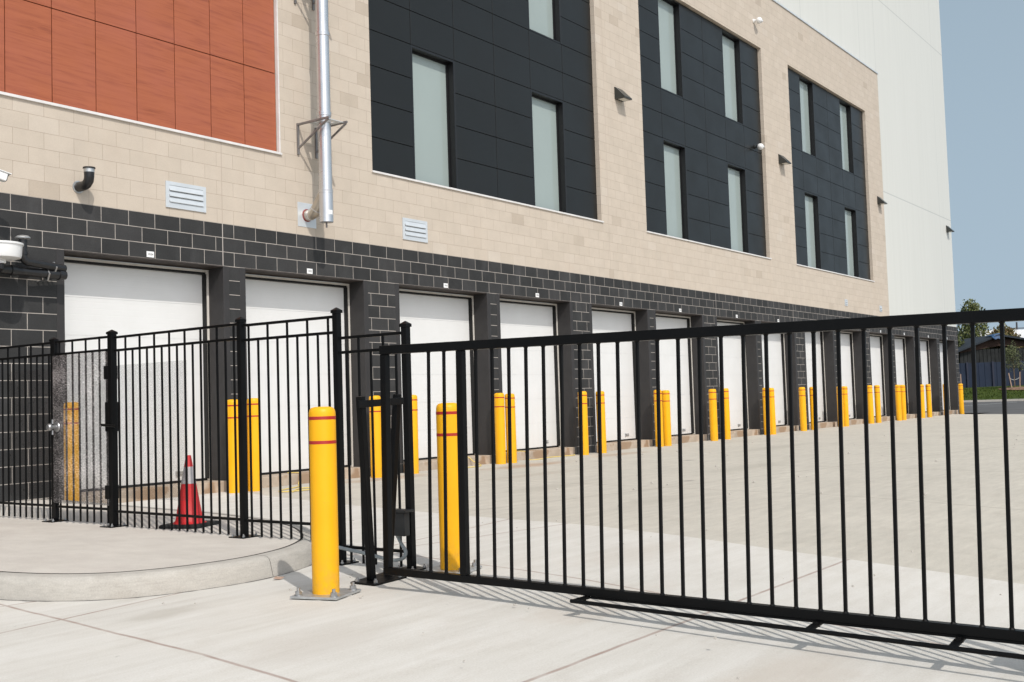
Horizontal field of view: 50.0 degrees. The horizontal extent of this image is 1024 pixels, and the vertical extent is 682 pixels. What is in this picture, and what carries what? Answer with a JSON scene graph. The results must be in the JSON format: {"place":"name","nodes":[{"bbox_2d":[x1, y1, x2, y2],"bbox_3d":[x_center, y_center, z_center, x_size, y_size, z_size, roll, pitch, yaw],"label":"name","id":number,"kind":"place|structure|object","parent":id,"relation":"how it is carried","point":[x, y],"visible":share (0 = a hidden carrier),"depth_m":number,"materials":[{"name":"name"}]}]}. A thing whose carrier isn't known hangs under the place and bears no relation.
{"place":"outdoors","nodes":[
{"label":"outdoors","id":0,"kind":"place"},
{"bbox_2d":[0,499,299,573],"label":"sidewalk","id":1,"kind":"structure","parent":0,"point":[33,545],"depth_m":8.31,"materials":[{"name":"concrete"}]},
{"bbox_2d":[0,337,68,522],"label":"metal fence","id":2,"kind":"object","parent":1,"relation":"on","point":[24,415],"visible":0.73,"depth_m":10.56,"materials":[{"name":"metal"}]},
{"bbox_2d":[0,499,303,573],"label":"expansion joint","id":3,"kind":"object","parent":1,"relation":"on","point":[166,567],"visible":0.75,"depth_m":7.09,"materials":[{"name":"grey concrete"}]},
{"bbox_2d":[158,455,218,528],"bbox_3d":[-2.773,1.284,9.425,0.373,0.606,0.373,-3,-3,16],"label":"traffic cone","id":4,"kind":"object","parent":1,"relation":"on","point":[190,503],"visible":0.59,"depth_m":9.35,"materials":[{"name":"red plastic"}]},
{"bbox_2d":[100,307,358,565],"bbox_3d":[-2.386,0.749,8.778,2.999,1.866,0.206,-4,-4,37],"label":"metal fence","id":5,"kind":"object","parent":1,"relation":"on","point":[116,511],"visible":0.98,"depth_m":8.74,"materials":[{"name":"metal"}]},
{"bbox_2d":[46,336,118,522],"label":"pedestrian gate","id":6,"kind":"structure","parent":5,"relation":"attached to","point":[56,427],"depth_m":9.97,"materials":[{"name":"black metal"}]},
{"bbox_2d":[0,492,1023,681],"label":"driveway","id":7,"kind":"structure","parent":0,"point":[267,630],"depth_m":5.66,"materials":[{"name":"concrete"}]},
{"bbox_2d":[63,402,78,500],"bbox_3d":[-5.219,1.371,13.030,0.188,1.290,0.188,-4,-4,36],"label":"yellow bollard","id":8,"kind":"object","parent":7,"relation":"on","point":[70,451],"visible":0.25,"depth_m":12.96,"materials":[{"name":"plastic"}]},
{"bbox_2d":[0,565,310,600],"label":"kerb dirt","id":9,"kind":"structure","parent":7,"relation":"on","point":[172,593],"depth_m":6.83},
{"bbox_2d":[0,499,311,600],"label":"island kerb","id":10,"kind":"structure","parent":7,"relation":"on","point":[96,586],"depth_m":6.81,"materials":[{"name":"concrete"}]},
{"bbox_2d":[227,399,238,492],"bbox_3d":[-3.803,1.444,15.004,0.188,1.290,0.188,-4,-4,36],"label":"yellow bollard","id":11,"kind":"object","parent":7,"relation":"on","point":[231,456],"visible":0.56,"depth_m":14.92,"materials":[{"name":"plastic"}]},
{"bbox_2d":[290,406,360,600],"bbox_3d":[-1.124,0.958,6.582,0.317,1.128,0.313,-3,-3,20],"label":"yellow bollard","id":12,"kind":"object","parent":7,"relation":"on","point":[324,506],"visible":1,"depth_m":6.52,"materials":[{"name":"plastic"}]},
{"bbox_2d":[350,394,406,585],"bbox_3d":[-0.855,0.945,7.123,0.247,1.197,0.483,-3,-3,25],"label":"gate catch","id":13,"kind":"object","parent":7,"relation":"on","point":[372,578],"visible":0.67,"depth_m":7.01,"materials":[{"name":"metal"}]},
{"bbox_2d":[340,321,425,569],"bbox_3d":[-0.933,0.726,7.699,0.720,1.701,0.170,-4,-4,36],"label":"metal fence","id":14,"kind":"object","parent":7,"relation":"on","point":[404,332],"visible":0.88,"depth_m":7.56,"materials":[{"name":"metal"}]},
{"bbox_2d":[339,508,413,561],"bbox_3d":[-0.990,1.343,7.634,0.748,0.361,0.090,-4,-4,36],"label":"junction box","id":15,"kind":"object","parent":14,"relation":"attached to","point":[402,524],"visible":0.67,"depth_m":7.45,"materials":[{"name":"grey metal"}]},
{"bbox_2d":[426,403,481,573],"bbox_3d":[-0.413,0.979,7.372,0.317,1.128,0.313,-3,-3,20],"label":"yellow bollard","id":16,"kind":"object","parent":7,"relation":"on","point":[452,500],"visible":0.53,"depth_m":7.31,"materials":[{"name":"plastic"}]},
{"bbox_2d":[0,0,959,502],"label":"storage building","id":17,"kind":"structure","parent":7,"relation":"on","point":[512,152],"depth_m":20.51,"materials":[{"name":"beige brick"}]},
{"bbox_2d":[0,169,11,181],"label":"security camera","id":18,"kind":"object","parent":17,"relation":"attached to","point":[4,175],"visible":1,"depth_m":12.36,"materials":[{"name":"white plastic"}]},
{"bbox_2d":[0,240,23,272],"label":"wall drum","id":19,"kind":"object","parent":17,"relation":"attached to","point":[10,250],"depth_m":12.29,"materials":[{"name":"white plastic"}]},
{"bbox_2d":[0,265,67,282],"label":"drain pipe","id":20,"kind":"object","parent":17,"relation":"attached to","point":[12,270],"visible":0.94,"depth_m":12.86,"materials":[{"name":"black plastic"}]},
{"bbox_2d":[15,235,66,271],"bbox_3d":[-5.602,-1.015,12.962,0.274,0.412,0.649,-3,-3,24],"label":"drain pipe","id":21,"kind":"object","parent":17,"relation":"attached to","point":[27,261],"visible":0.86,"depth_m":12.79,"materials":[{"name":"black plastic"}]},
{"bbox_2d":[72,166,95,192],"bbox_3d":[-5.268,-1.989,13.555,0.315,0.293,0.156,-4,-4,36],"label":"vent elbow","id":22,"kind":"object","parent":17,"relation":"attached to","point":[87,182],"visible":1,"depth_m":13.49,"materials":[{"name":"metal"}]},
{"bbox_2d":[56,249,230,502],"bbox_3d":[-4.896,0.622,14.462,0.467,3.401,2.640,-4,-4,36],"label":"overhead door","id":23,"kind":"structure","parent":17,"relation":"in","point":[101,295],"depth_m":14.82,"materials":[{"name":"white metal"}]},
{"bbox_2d":[147,251,153,257],"bbox_3d":[-4.756,-1.139,14.442,0.008,0.078,0.114,-4,-4,36],"label":"number sign","id":24,"kind":"object","parent":17,"relation":"attached to","point":[150,254],"visible":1,"depth_m":14.44,"materials":[{"name":"grey plastic"}]},
{"bbox_2d":[165,181,205,212],"bbox_3d":[-4.434,-1.963,14.951,0.034,0.355,0.660,-4,-4,36],"label":"wall vent","id":25,"kind":"object","parent":17,"relation":"attached to","point":[183,196],"depth_m":14.93,"materials":[{"name":"metal"}]},
{"bbox_2d":[240,268,370,487],"bbox_3d":[-3.237,0.696,16.757,0.467,3.401,2.640,-4,-4,36],"label":"overhead door","id":26,"kind":"structure","parent":17,"relation":"in","point":[264,298],"depth_m":16.98,"materials":[{"name":"white metal"}]},
{"bbox_2d":[307,268,312,273],"bbox_3d":[-3.085,-1.065,16.753,0.008,0.078,0.114,-4,-4,36],"label":"number sign","id":27,"kind":"object","parent":17,"relation":"attached to","point":[309,271],"visible":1,"depth_m":16.75,"materials":[{"name":"grey plastic"}]},
{"bbox_2d":[294,0,347,228],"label":"exhaust flue","id":28,"kind":"object","parent":17,"relation":"attached to","point":[321,207],"visible":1,"depth_m":16.56,"materials":[{"name":"silver metal"}]},
{"bbox_2d":[402,217,427,242],"bbox_3d":[-1.653,-1.897,18.802,0.034,0.370,0.640,-4,-4,36],"label":"wall vent","id":29,"kind":"object","parent":17,"relation":"attached to","point":[414,230],"depth_m":18.78,"materials":[{"name":"metal"}]},
{"bbox_2d":[410,44,457,188],"bbox_3d":[-1.458,-3.950,19.647,0.200,2.412,1.218,-4,-4,36],"label":"window","id":30,"kind":"structure","parent":17,"relation":"in","point":[433,112],"depth_m":19.81,"materials":[{"name":"glass"}]},
{"bbox_2d":[395,284,491,470],"bbox_3d":[-1.309,0.782,19.423,0.467,3.401,2.640,-4,-4,36],"label":"overhead door","id":31,"kind":"structure","parent":17,"relation":"in","point":[445,315],"depth_m":19.87,"materials":[{"name":"white metal"}]},
{"bbox_2d":[496,294,576,461],"bbox_3d":[0.350,0.855,21.718,0.467,3.401,2.640,-4,-4,36],"label":"overhead door","id":32,"kind":"structure","parent":17,"relation":"in","point":[527,317],"depth_m":22.24,"materials":[{"name":"white metal"}]},
{"bbox_2d":[527,0,561,43],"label":"window","id":33,"kind":"structure","parent":17,"relation":"in","point":[544,16],"depth_m":23.02,"materials":[{"name":"glass"}]},
{"bbox_2d":[530,89,566,212],"bbox_3d":[0.685,-3.855,22.612,0.200,2.412,1.218,-4,-4,36],"label":"window","id":34,"kind":"structure","parent":17,"relation":"in","point":[547,112],"depth_m":22.81,"materials":[{"name":"glass"}]},
{"bbox_2d":[589,303,653,451],"bbox_3d":[2.278,0.941,24.384,0.467,3.401,2.640,-4,-4,36],"label":"overhead door","id":35,"kind":"structure","parent":17,"relation":"in","point":[611,318],"depth_m":25.02,"materials":[{"name":"white metal"}]},
{"bbox_2d":[614,87,631,101],"bbox_3d":[2.505,-5.576,24.740,0.260,0.286,0.340,-4,-4,36],"label":"wall lamp","id":36,"kind":"object","parent":17,"relation":"attached to","point":[621,95],"visible":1,"depth_m":24.66,"materials":[{"name":"grey metal"}]},
{"bbox_2d":[657,0,683,98],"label":"window","id":37,"kind":"structure","parent":17,"relation":"in","point":[669,25],"depth_m":27.63,"materials":[{"name":"glass"}]},
{"bbox_2d":[663,138,688,239],"bbox_3d":[3.971,-3.709,27.157,0.200,2.412,1.218,-4,-4,36],"label":"window","id":38,"kind":"structure","parent":17,"relation":"in","point":[674,154],"depth_m":27.41,"materials":[{"name":"glass"}]},
{"bbox_2d":[653,310,708,443],"bbox_3d":[3.937,1.015,26.679,0.467,3.401,2.640,-4,-4,36],"label":"overhead door","id":39,"kind":"structure","parent":17,"relation":"in","point":[688,347],"depth_m":27.46,"materials":[{"name":"white metal"}]},
{"bbox_2d":[721,28,743,125],"bbox_3d":[6.000,-7.261,30.322,0.200,2.461,1.218,-4,-4,36],"label":"window","id":40,"kind":"structure","parent":17,"relation":"in","point":[731,55],"depth_m":30.61,"materials":[{"name":"glass"}]},
{"bbox_2d":[727,162,748,252],"bbox_3d":[6.115,-3.614,30.122,0.200,2.412,1.218,-4,-4,36],"label":"window","id":41,"kind":"structure","parent":17,"relation":"in","point":[737,192],"depth_m":30.41,"materials":[{"name":"glass"}]},
{"bbox_2d":[715,316,760,437],"bbox_3d":[5.865,1.100,29.345,0.467,3.401,2.640,-4,-4,36],"label":"overhead door","id":42,"kind":"structure","parent":17,"relation":"in","point":[732,363],"depth_m":30.11,"materials":[{"name":"white metal"}]},
{"bbox_2d":[753,17,762,23],"bbox_3d":[7.043,-9.150,31.390,0.258,0.184,0.243,-4,-4,36],"label":"security camera","id":43,"kind":"object","parent":17,"relation":"attached to","point":[758,20],"visible":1,"depth_m":31.30,"materials":[{"name":"white plastic"}]},
{"bbox_2d":[754,143,763,149],"bbox_3d":[7.035,-5.514,31.192,0.258,0.184,0.243,-4,-4,36],"label":"security camera","id":44,"kind":"object","parent":17,"relation":"attached to","point":[760,146],"visible":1,"depth_m":31.10,"materials":[{"name":"white plastic"}]},
{"bbox_2d":[759,321,799,432],"bbox_3d":[7.524,1.174,31.640,0.467,3.401,2.640,-4,-4,36],"label":"overhead door","id":45,"kind":"structure","parent":17,"relation":"in","point":[777,349],"depth_m":32.49,"materials":[{"name":"white metal"}]},
{"bbox_2d":[778,154,790,164],"bbox_3d":[8.056,-5.370,32.422,0.260,0.286,0.340,-4,-4,36],"label":"wall lamp","id":46,"kind":"object","parent":17,"relation":"attached to","point":[783,160],"visible":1,"depth_m":32.34,"materials":[{"name":"grey metal"}]},
{"bbox_2d":[799,75,815,157],"bbox_3d":[9.291,-7.115,34.875,0.200,2.461,1.218,-4,-4,36],"label":"window","id":47,"kind":"structure","parent":17,"relation":"in","point":[805,85],"depth_m":35.22,"materials":[{"name":"glass"}]},
{"bbox_2d":[804,190,821,268],"bbox_3d":[9.407,-3.468,34.674,0.200,2.412,1.218,-4,-4,36],"label":"window","id":48,"kind":"structure","parent":17,"relation":"in","point":[811,209],"depth_m":35.03,"materials":[{"name":"glass"}]},
{"bbox_2d":[803,331,837,428],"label":"overhead door","id":49,"kind":"structure","parent":17,"relation":"in","point":[825,349],"depth_m":35.21,"materials":[{"name":"white metal"}]},
{"bbox_2d":[839,98,853,174],"bbox_3d":[11.435,-7.020,37.840,0.200,2.461,1.218,-4,-4,36],"label":"window","id":50,"kind":"structure","parent":17,"relation":"in","point":[844,108],"depth_m":38.21,"materials":[{"name":"glass"}]},
{"bbox_2d":[844,205,858,276],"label":"window","id":51,"kind":"structure","parent":17,"relation":"in","point":[851,240],"depth_m":38.01,"materials":[{"name":"glass"}]},
{"bbox_2d":[840,330,863,424],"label":"overhead door","id":52,"kind":"structure","parent":17,"relation":"in","point":[851,365],"depth_m":37.53,"materials":[{"name":"white metal"}]},
{"bbox_2d":[877,196,886,204],"bbox_3d":[13.446,-5.110,39.874,0.260,0.286,0.340,-4,-4,36],"label":"wall lamp","id":53,"kind":"object","parent":17,"relation":"attached to","point":[880,201],"visible":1,"depth_m":39.78,"materials":[{"name":"grey metal"}]},
{"bbox_2d":[869,332,895,421],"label":"overhead door","id":54,"kind":"structure","parent":17,"relation":"in","point":[878,348],"depth_m":40.18,"materials":[{"name":"white metal"}]},
{"bbox_2d":[893,334,916,418],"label":"overhead door","id":55,"kind":"structure","parent":17,"relation":"in","point":[903,355],"depth_m":42.50,"materials":[{"name":"white metal"}]},
{"bbox_2d":[919,337,940,416],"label":"overhead door","id":56,"kind":"structure","parent":17,"relation":"in","point":[927,346],"depth_m":45.15,"materials":[{"name":"white metal"}]},
{"bbox_2d":[938,339,958,414],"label":"overhead door","id":57,"kind":"structure","parent":17,"relation":"in","point":[951,357],"depth_m":47.45,"materials":[{"name":"white metal"}]},
{"bbox_2d":[946,225,953,232],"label":"wall lamp","id":58,"kind":"object","parent":17,"relation":"attached to","point":[948,229],"visible":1,"depth_m":47.87,"materials":[{"name":"grey metal"}]},
{"bbox_2d":[379,308,1023,659],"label":"sliding gate","id":59,"kind":"structure","parent":7,"relation":"on","point":[960,633],"depth_m":5.44,"materials":[{"name":"black metal"}]},
{"bbox_2d":[162,435,1017,678],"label":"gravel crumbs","id":60,"kind":"object","parent":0,"point":[651,536],"visible":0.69,"depth_m":8.83,"materials":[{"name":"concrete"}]},
{"bbox_2d":[248,414,1023,583],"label":"yard","id":61,"kind":"structure","parent":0,"point":[993,503],"depth_m":12.91,"materials":[{"name":"concrete"}]},
{"bbox_2d":[247,398,259,490],"bbox_3d":[-3.585,1.439,15.266,0.188,1.290,0.188,-4,-4,36],"label":"yellow bollard","id":62,"kind":"object","parent":61,"relation":"on","point":[255,444],"visible":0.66,"depth_m":15.19,"materials":[{"name":"plastic"}]},
{"bbox_2d":[278,472,308,491],"bbox_3d":[-2.979,1.996,15.588,0.549,0.182,1.770,-1,-3,-7],"label":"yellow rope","id":63,"kind":"object","parent":61,"relation":"on","point":[303,488],"visible":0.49,"depth_m":15.20,"materials":[{"name":"yellow"}]},
{"bbox_2d":[369,396,381,477],"bbox_3d":[-2.145,1.506,17.296,0.188,1.290,0.188,-4,-4,36],"label":"yellow bollard","id":64,"kind":"object","parent":61,"relation":"on","point":[377,441],"visible":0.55,"depth_m":17.22,"materials":[{"name":"plastic"}]},
{"bbox_2d":[412,395,418,473],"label":"yellow bollard","id":65,"kind":"object","parent":61,"relation":"on","point":[415,431],"visible":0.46,"depth_m":17.92,"materials":[{"name":"plastic"}]},
{"bbox_2d":[494,393,505,463],"bbox_3d":[-0.217,1.589,19.950,0.188,1.290,0.188,-4,-4,36],"label":"yellow bollard","id":66,"kind":"object","parent":61,"relation":"on","point":[500,440],"visible":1,"depth_m":19.88,"materials":[{"name":"plastic"}]},
{"bbox_2d":[505,394,516,462],"bbox_3d":[-0.021,1.613,20.212,0.188,1.290,0.188,-4,-4,36],"label":"yellow bollard","id":67,"kind":"object","parent":61,"relation":"on","point":[514,445],"visible":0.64,"depth_m":20.15,"materials":[{"name":"plastic"}]},
{"bbox_2d":[517,451,574,459],"bbox_3d":[0.783,2.203,21.510,1.753,0.183,0.500,1,-4,-42],"label":"painted line","id":68,"kind":"object","parent":61,"relation":"on","point":[547,457],"visible":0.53,"depth_m":21.41,"materials":[{"name":"yellow paint"}]},
{"bbox_2d":[578,391,588,454],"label":"yellow bollard","id":69,"kind":"object","parent":61,"relation":"on","point":[585,426],"visible":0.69,"depth_m":22.15,"materials":[{"name":"plastic"}]},
{"bbox_2d":[596,391,606,452],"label":"yellow bollard","id":70,"kind":"object","parent":61,"relation":"on","point":[604,445],"visible":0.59,"depth_m":22.75,"materials":[{"name":"plastic"}]},
{"bbox_2d":[654,390,663,446],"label":"yellow bollard","id":71,"kind":"object","parent":61,"relation":"on","point":[655,416],"visible":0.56,"depth_m":24.80,"materials":[{"name":"plastic"}]},
{"bbox_2d":[662,390,671,445],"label":"yellow bollard","id":72,"kind":"object","parent":61,"relation":"on","point":[666,417],"visible":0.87,"depth_m":25.07,"materials":[{"name":"plastic"}]},
{"bbox_2d":[709,389,717,440],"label":"yellow bollard","id":73,"kind":"object","parent":61,"relation":"on","point":[713,416],"visible":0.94,"depth_m":27.02,"materials":[{"name":"plastic"}]},
{"bbox_2d":[724,388,730,439],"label":"yellow bollard","id":74,"kind":"object","parent":61,"relation":"on","point":[727,415],"visible":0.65,"depth_m":27.65,"materials":[{"name":"plastic"}]},
{"bbox_2d":[762,388,770,434],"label":"yellow bollard","id":75,"kind":"object","parent":61,"relation":"on","point":[764,408],"visible":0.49,"depth_m":29.75,"materials":[{"name":"plastic"}]},
{"bbox_2d":[769,388,775,434],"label":"yellow bollard","id":76,"kind":"object","parent":61,"relation":"on","point":[772,411],"visible":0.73,"depth_m":30.03,"materials":[{"name":"plastic"}]},
{"bbox_2d":[799,387,806,430],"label":"yellow bollard","id":77,"kind":"object","parent":61,"relation":"on","point":[802,407],"visible":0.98,"depth_m":31.89,"materials":[{"name":"plastic"}]},
{"bbox_2d":[809,387,813,429],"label":"yellow bollard","id":78,"kind":"object","parent":61,"relation":"on","point":[811,405],"visible":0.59,"depth_m":32.54,"materials":[{"name":"plastic"}]},
{"bbox_2d":[836,387,843,426],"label":"yellow bollard","id":79,"kind":"object","parent":61,"relation":"on","point":[842,404],"visible":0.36,"depth_m":34.49,"materials":[{"name":"plastic"}]},
{"bbox_2d":[842,386,848,425],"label":"yellow bollard","id":80,"kind":"object","parent":61,"relation":"on","point":[845,405],"visible":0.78,"depth_m":34.81,"materials":[{"name":"plastic"}]},
{"bbox_2d":[867,385,873,423],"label":"yellow bollard","id":81,"kind":"object","parent":61,"relation":"on","point":[870,406],"visible":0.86,"depth_m":36.88,"materials":[{"name":"plastic"}]},
{"bbox_2d":[874,385,881,422],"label":"yellow bollard","id":82,"kind":"object","parent":61,"relation":"on","point":[877,403],"visible":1,"depth_m":37.50,"materials":[{"name":"plastic"}]},
{"bbox_2d":[895,385,901,420],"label":"yellow bollard","id":83,"kind":"object","parent":61,"relation":"on","point":[898,402],"visible":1,"depth_m":39.37,"materials":[{"name":"plastic"}]},
{"bbox_2d":[900,385,906,419],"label":"yellow bollard","id":84,"kind":"object","parent":61,"relation":"on","point":[903,401],"visible":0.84,"depth_m":39.80,"materials":[{"name":"plastic"}]},
{"bbox_2d":[921,384,924,417],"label":"yellow bollard","id":85,"kind":"object","parent":61,"relation":"on","point":[922,403],"visible":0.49,"depth_m":41.80,"materials":[{"name":"plastic"}]},
{"bbox_2d":[925,384,931,416],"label":"yellow bollard","id":86,"kind":"object","parent":61,"relation":"on","point":[928,400],"visible":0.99,"depth_m":42.54,"materials":[{"name":"plastic"}]},
{"bbox_2d":[958,384,963,413],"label":"yellow bollard","id":87,"kind":"object","parent":61,"relation":"on","point":[961,398],"visible":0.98,"depth_m":46.54,"materials":[{"name":"plastic"}]},
{"bbox_2d":[963,385,1023,399],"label":"lawn","id":88,"kind":"structure","parent":0,"point":[997,388],"depth_m":85.77,"materials":[{"name":"green plant"}]},
{"bbox_2d":[957,334,964,362],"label":"leafy tree","id":89,"kind":"object","parent":88,"relation":"on","point":[960,342],"visible":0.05,"depth_m":100.38,"materials":[{"name":"green plant"}]},
{"bbox_2d":[957,299,991,338],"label":"leafy tree","id":90,"kind":"object","parent":88,"relation":"on","point":[983,327],"visible":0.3,"depth_m":109.52,"materials":[{"name":"green plant"}]},
{"bbox_2d":[958,333,1023,362],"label":"old shed","id":91,"kind":"structure","parent":88,"relation":"on","point":[983,354],"depth_m":98.01,"materials":[{"name":"grey wood"}]},
{"bbox_2d":[959,360,1023,387],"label":"blue fence","id":92,"kind":"object","parent":88,"relation":"on","point":[988,374],"visible":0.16,"depth_m":91.92,"materials":[{"name":"metal"}]},
{"bbox_2d":[985,324,1023,348],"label":"autumn tree","id":93,"kind":"object","parent":88,"relation":"on","point":[1009,331],"visible":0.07,"depth_m":105.53,"materials":[{"name":"green plant"}]},
{"bbox_2d":[1000,387,1023,389],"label":"mulch bed","id":94,"kind":"object","parent":88,"relation":"on","point":[1016,388],"visible":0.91,"depth_m":87.18,"materials":[{"name":"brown wood"}]},
{"bbox_2d":[1005,341,1023,386],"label":"staked sapling","id":95,"kind":"object","parent":88,"relation":"on","point":[1012,356],"visible":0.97,"depth_m":87.97,"materials":[{"name":"green plant"}]},
{"bbox_2d":[964,401,1023,413],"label":"road","id":96,"kind":"structure","parent":0,"point":[1015,407],"depth_m":57.91,"materials":[{"name":"concrete"}]},
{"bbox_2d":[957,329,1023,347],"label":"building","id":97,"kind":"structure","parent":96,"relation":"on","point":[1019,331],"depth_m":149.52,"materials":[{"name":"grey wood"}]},
{"bbox_2d":[964,399,1023,401],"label":"road kerb","id":98,"kind":"structure","parent":96,"relation":"on","point":[996,400],"depth_m":80.50,"materials":[{"name":"concrete"}]}
]}

